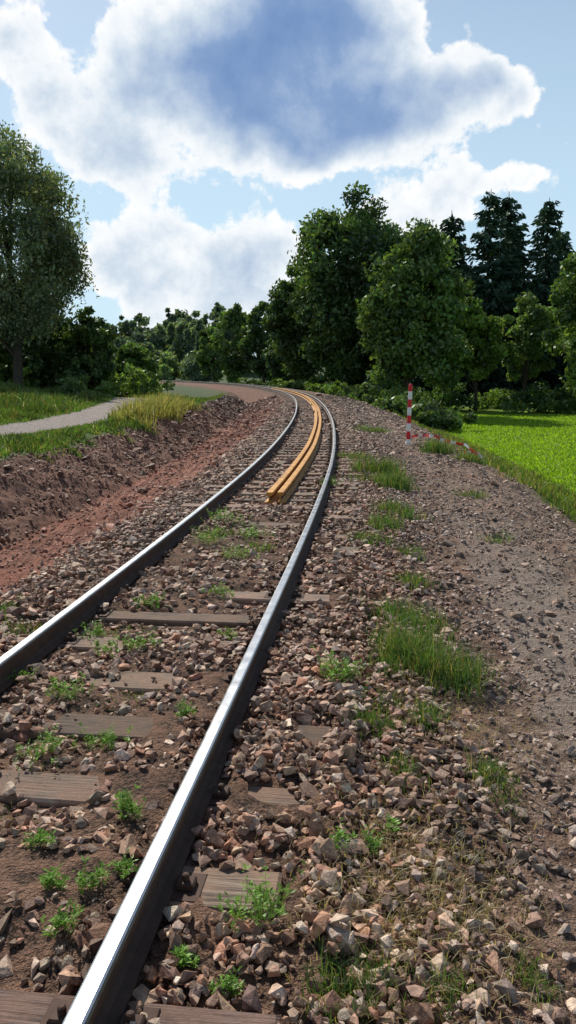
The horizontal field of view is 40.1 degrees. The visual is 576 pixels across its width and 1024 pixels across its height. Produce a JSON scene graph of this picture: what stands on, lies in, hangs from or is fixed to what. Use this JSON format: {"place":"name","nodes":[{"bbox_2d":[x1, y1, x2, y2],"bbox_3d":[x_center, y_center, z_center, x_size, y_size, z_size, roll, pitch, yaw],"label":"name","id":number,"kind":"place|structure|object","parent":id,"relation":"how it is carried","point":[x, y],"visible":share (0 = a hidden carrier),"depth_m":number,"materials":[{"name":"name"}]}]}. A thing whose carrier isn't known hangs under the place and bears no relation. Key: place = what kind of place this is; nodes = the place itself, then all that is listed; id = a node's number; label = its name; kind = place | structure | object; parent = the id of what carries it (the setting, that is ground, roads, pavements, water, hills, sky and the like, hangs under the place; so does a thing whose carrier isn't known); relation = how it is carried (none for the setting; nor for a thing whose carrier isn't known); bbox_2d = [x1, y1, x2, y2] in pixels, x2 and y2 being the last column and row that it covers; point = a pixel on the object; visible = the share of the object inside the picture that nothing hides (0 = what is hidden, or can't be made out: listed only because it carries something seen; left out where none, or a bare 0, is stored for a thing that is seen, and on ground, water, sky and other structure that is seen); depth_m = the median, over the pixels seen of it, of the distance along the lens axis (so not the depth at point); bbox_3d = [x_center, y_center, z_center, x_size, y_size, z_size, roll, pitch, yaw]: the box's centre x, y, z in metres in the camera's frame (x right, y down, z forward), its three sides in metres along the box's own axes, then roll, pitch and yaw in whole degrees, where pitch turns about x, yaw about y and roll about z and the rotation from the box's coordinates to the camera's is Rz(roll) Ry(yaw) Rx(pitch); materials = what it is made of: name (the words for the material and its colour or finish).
{"place":"outdoors","nodes":[
{"label":"outdoors","id":0,"kind":"place"},
{"bbox_2d":[0,380,233,462],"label":"meadow grass","id":1,"kind":"structure","parent":0,"point":[21,403],"depth_m":29.96,"materials":[{"name":"green plant"}]},
{"bbox_2d":[0,402,575,1023],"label":"ballast gravel","id":2,"kind":"structure","parent":0,"point":[346,746],"depth_m":4.12,"materials":[{"name":"gravel"}]},
{"bbox_2d":[0,366,575,1023],"bbox_3d":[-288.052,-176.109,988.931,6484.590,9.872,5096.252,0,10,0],"label":"ground","id":3,"kind":"structure","parent":0,"point":[20,870],"depth_m":4.41,"materials":[{"name":"brown soil"}]},
{"bbox_2d":[0,330,31,376],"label":"alder tree","id":4,"kind":"object","parent":3,"relation":"on","point":[6,357],"visible":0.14,"depth_m":68.42,"materials":[{"name":"green plant"}]},
{"bbox_2d":[0,119,99,386],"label":"willow tree","id":5,"kind":"object","parent":3,"relation":"on","point":[40,291],"visible":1,"depth_m":56.90,"materials":[{"name":"green plant"}]},
{"bbox_2d":[22,316,85,387],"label":"alder tree","id":6,"kind":"object","parent":3,"relation":"on","point":[45,364],"visible":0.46,"depth_m":66.92,"materials":[{"name":"green plant"}]},
{"bbox_2d":[57,373,110,394],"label":"roadside bushes","id":7,"kind":"object","parent":3,"relation":"on","point":[71,383],"visible":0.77,"depth_m":46.59,"materials":[{"name":"green plant"}]},
{"bbox_2d":[52,305,117,389],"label":"alder tree","id":8,"kind":"object","parent":3,"relation":"on","point":[92,336],"visible":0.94,"depth_m":65.55,"materials":[{"name":"green plant"}]},
{"bbox_2d":[0,362,176,396],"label":"hedge shrubs","id":9,"kind":"object","parent":3,"relation":"on","point":[146,384],"visible":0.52,"depth_m":66.20,"materials":[{"name":"green plant"}]},
{"bbox_2d":[3,349,212,382],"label":"distant field trees","id":10,"kind":"object","parent":3,"relation":"on","point":[190,368],"visible":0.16,"depth_m":252.68,"materials":[{"name":"green plant"}]},
{"bbox_2d":[111,341,161,394],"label":"alder tree","id":11,"kind":"object","parent":3,"relation":"on","point":[135,354],"visible":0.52,"depth_m":72.71,"materials":[{"name":"green plant"}]},
{"bbox_2d":[105,302,252,373],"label":"distant forest","id":12,"kind":"object","parent":3,"relation":"on","point":[177,331],"visible":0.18,"depth_m":290.46,"materials":[{"name":"green plant"}]},
{"bbox_2d":[0,380,361,1023],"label":"railway track","id":13,"kind":"structure","parent":3,"relation":"on","point":[161,879],"depth_m":4.21,"materials":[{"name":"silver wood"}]},
{"bbox_2d":[264,387,321,502],"bbox_3d":[0.210,-7.730,54.315,2.854,0.169,86.643,0,10,-1],"label":"spare rail pair","id":14,"kind":"object","parent":13,"relation":"on","point":[282,489],"visible":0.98,"depth_m":15.34,"materials":[{"name":"orange metal"}]},
{"bbox_2d":[3,475,400,998],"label":"leafy weeds","id":15,"kind":"object","parent":3,"relation":"on","point":[61,920],"visible":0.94,"depth_m":3.21,"materials":[{"name":"green plant"}]},
{"bbox_2d":[193,325,225,382],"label":"ash tree","id":16,"kind":"object","parent":3,"relation":"on","point":[204,359],"visible":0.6,"depth_m":198.84,"materials":[{"name":"green plant"}]},
{"bbox_2d":[209,302,253,383],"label":"ash tree","id":17,"kind":"object","parent":3,"relation":"on","point":[235,318],"visible":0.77,"depth_m":171.74,"materials":[{"name":"green plant"}]},
{"bbox_2d":[237,301,280,382],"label":"ash tree","id":18,"kind":"object","parent":3,"relation":"on","point":[254,332],"visible":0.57,"depth_m":162.25,"materials":[{"name":"green plant"}]},
{"bbox_2d":[262,334,298,382],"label":"ash tree","id":19,"kind":"object","parent":3,"relation":"on","point":[273,360],"visible":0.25,"depth_m":146.16,"materials":[{"name":"green plant"}]},
{"bbox_2d":[0,424,571,1023],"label":"grass tufts","id":20,"kind":"object","parent":3,"relation":"on","point":[412,648],"visible":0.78,"depth_m":5.14,"materials":[{"name":"green plant"}]},
{"bbox_2d":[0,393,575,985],"bbox_3d":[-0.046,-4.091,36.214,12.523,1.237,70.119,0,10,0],"label":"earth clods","id":21,"kind":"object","parent":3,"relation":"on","point":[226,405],"visible":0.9,"depth_m":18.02,"materials":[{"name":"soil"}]},
{"bbox_2d":[259,258,324,382],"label":"oak tree","id":22,"kind":"object","parent":3,"relation":"on","point":[283,328],"visible":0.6,"depth_m":115.13,"materials":[{"name":"green plant"}]},
{"bbox_2d":[283,181,405,386],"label":"oak tree","id":23,"kind":"object","parent":3,"relation":"on","point":[327,287],"visible":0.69,"depth_m":101.82,"materials":[{"name":"green plant"}]},
{"bbox_2d":[345,233,407,377],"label":"oak tree","id":24,"kind":"object","parent":3,"relation":"on","point":[381,251],"visible":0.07,"depth_m":100.25,"materials":[{"name":"green plant"}]},
{"bbox_2d":[209,627,575,1023],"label":"dry grass","id":25,"kind":"structure","parent":3,"relation":"on","point":[442,898],"depth_m":2.98,"materials":[{"name":"beige plant"}]},
{"bbox_2d":[237,377,575,429],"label":"undergrowth","id":26,"kind":"object","parent":3,"relation":"on","point":[428,410],"visible":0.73,"depth_m":61.17,"materials":[{"name":"green plant"}]},
{"bbox_2d":[405,384,412,443],"bbox_3d":[3.516,-2.798,22.861,0.220,1.830,0.220,1,10,0],"label":"red white marker post","id":27,"kind":"object","parent":3,"relation":"on","point":[409,414],"visible":0.81,"depth_m":22.81,"materials":[{"name":"paint"}]},
{"bbox_2d":[410,434,482,457],"bbox_3d":[4.363,-1.860,21.825,0.242,0.519,2.850,-6,11,-29],"label":"barrier tape","id":28,"kind":"object","parent":27,"relation":"attached to","point":[452,442],"visible":0.84,"depth_m":21.69,"materials":[{"name":"plastic"}]},
{"bbox_2d":[354,216,473,396],"bbox_3d":[9.283,-14.158,58.225,8.421,14.462,8.260,5,11,28],"label":"linden tree","id":29,"kind":"object","parent":3,"relation":"on","point":[400,308],"visible":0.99,"depth_m":56.31,"materials":[{"name":"green plant"}]},
{"bbox_2d":[374,218,468,400],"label":"spruce tree","id":30,"kind":"object","parent":3,"relation":"on","point":[417,379],"visible":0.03,"depth_m":84.93,"materials":[{"name":"green plant"}]},
{"bbox_2d":[298,280,560,388],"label":"background woodland","id":31,"kind":"object","parent":3,"relation":"on","point":[364,378],"visible":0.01,"depth_m":134.27,"materials":[{"name":"green plant"}]},
{"bbox_2d":[416,277,482,406],"bbox_3d":[13.382,-14.201,66.693,6.680,11.588,7.363,0,10,0],"label":"linden tree","id":32,"kind":"object","parent":3,"relation":"on","point":[470,300],"visible":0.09,"depth_m":64.85,"materials":[{"name":"green plant"}]},
{"bbox_2d":[420,213,492,391],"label":"spruce tree","id":33,"kind":"object","parent":3,"relation":"on","point":[453,225],"visible":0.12,"depth_m":85.71,"materials":[{"name":"green plant"}]},
{"bbox_2d":[445,242,471,274],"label":"spruce tree","id":34,"kind":"object","parent":3,"relation":"on","point":[456,262],"visible":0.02,"depth_m":91.35,"materials":[{"name":"green plant"}]},
{"bbox_2d":[455,302,507,410],"bbox_3d":[15.493,-12.561,64.747,4.859,9.022,4.311,0,10,0],"label":"maple tree","id":35,"kind":"object","parent":3,"relation":"on","point":[489,354],"visible":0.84,"depth_m":63.43,"materials":[{"name":"green plant"}]},
{"bbox_2d":[431,189,535,398],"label":"spruce tree","id":36,"kind":"object","parent":3,"relation":"on","point":[487,247],"visible":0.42,"depth_m":81.98,"materials":[{"name":"green plant"}]},
{"bbox_2d":[440,413,575,499],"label":"field crop","id":37,"kind":"object","parent":3,"relation":"on","point":[567,448],"visible":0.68,"depth_m":36.34,"materials":[{"name":"green plant"}]},
{"bbox_2d":[466,191,551,396],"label":"spruce tree","id":38,"kind":"object","parent":3,"relation":"on","point":[511,216],"visible":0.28,"depth_m":83.41,"materials":[{"name":"green plant"}]},
{"bbox_2d":[485,225,532,383],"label":"spruce tree","id":39,"kind":"object","parent":3,"relation":"on","point":[516,274],"visible":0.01,"depth_m":89.94,"materials":[{"name":"green plant"}]},
{"bbox_2d":[496,290,559,410],"bbox_3d":[19.736,-13.066,64.897,5.551,9.981,5.139,0,10,0],"label":"maple tree","id":40,"kind":"object","parent":3,"relation":"on","point":[529,348],"visible":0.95,"depth_m":63.73,"materials":[{"name":"green plant"}]},
{"bbox_2d":[498,198,575,398],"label":"spruce tree","id":41,"kind":"object","parent":3,"relation":"on","point":[548,217],"visible":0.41,"depth_m":82.99,"materials":[{"name":"green plant"}]},
{"bbox_2d":[539,233,574,393],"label":"spruce tree","id":42,"kind":"object","parent":3,"relation":"on","point":[566,249],"visible":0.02,"depth_m":86.75,"materials":[{"name":"green plant"}]},
{"bbox_2d":[541,251,575,388],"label":"linden tree","id":43,"kind":"object","parent":3,"relation":"on","point":[563,289],"visible":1,"depth_m":55.72,"materials":[{"name":"green plant"}]},
{"bbox_2d":[554,322,575,398],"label":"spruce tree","id":44,"kind":"object","parent":3,"relation":"on","point":[563,378],"visible":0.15,"depth_m":83.15,"materials":[{"name":"green plant"}]},
{"bbox_2d":[0,0,575,356],"label":"sky","id":45,"kind":"structure","parent":0,"point":[195,137],"materials":[{"name":"blue"}]},
{"bbox_2d":[359,400,575,522],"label":"embankment grass","id":46,"kind":"structure","parent":0,"point":[509,469],"depth_m":20.33,"materials":[{"name":"green plant"}]}
]}

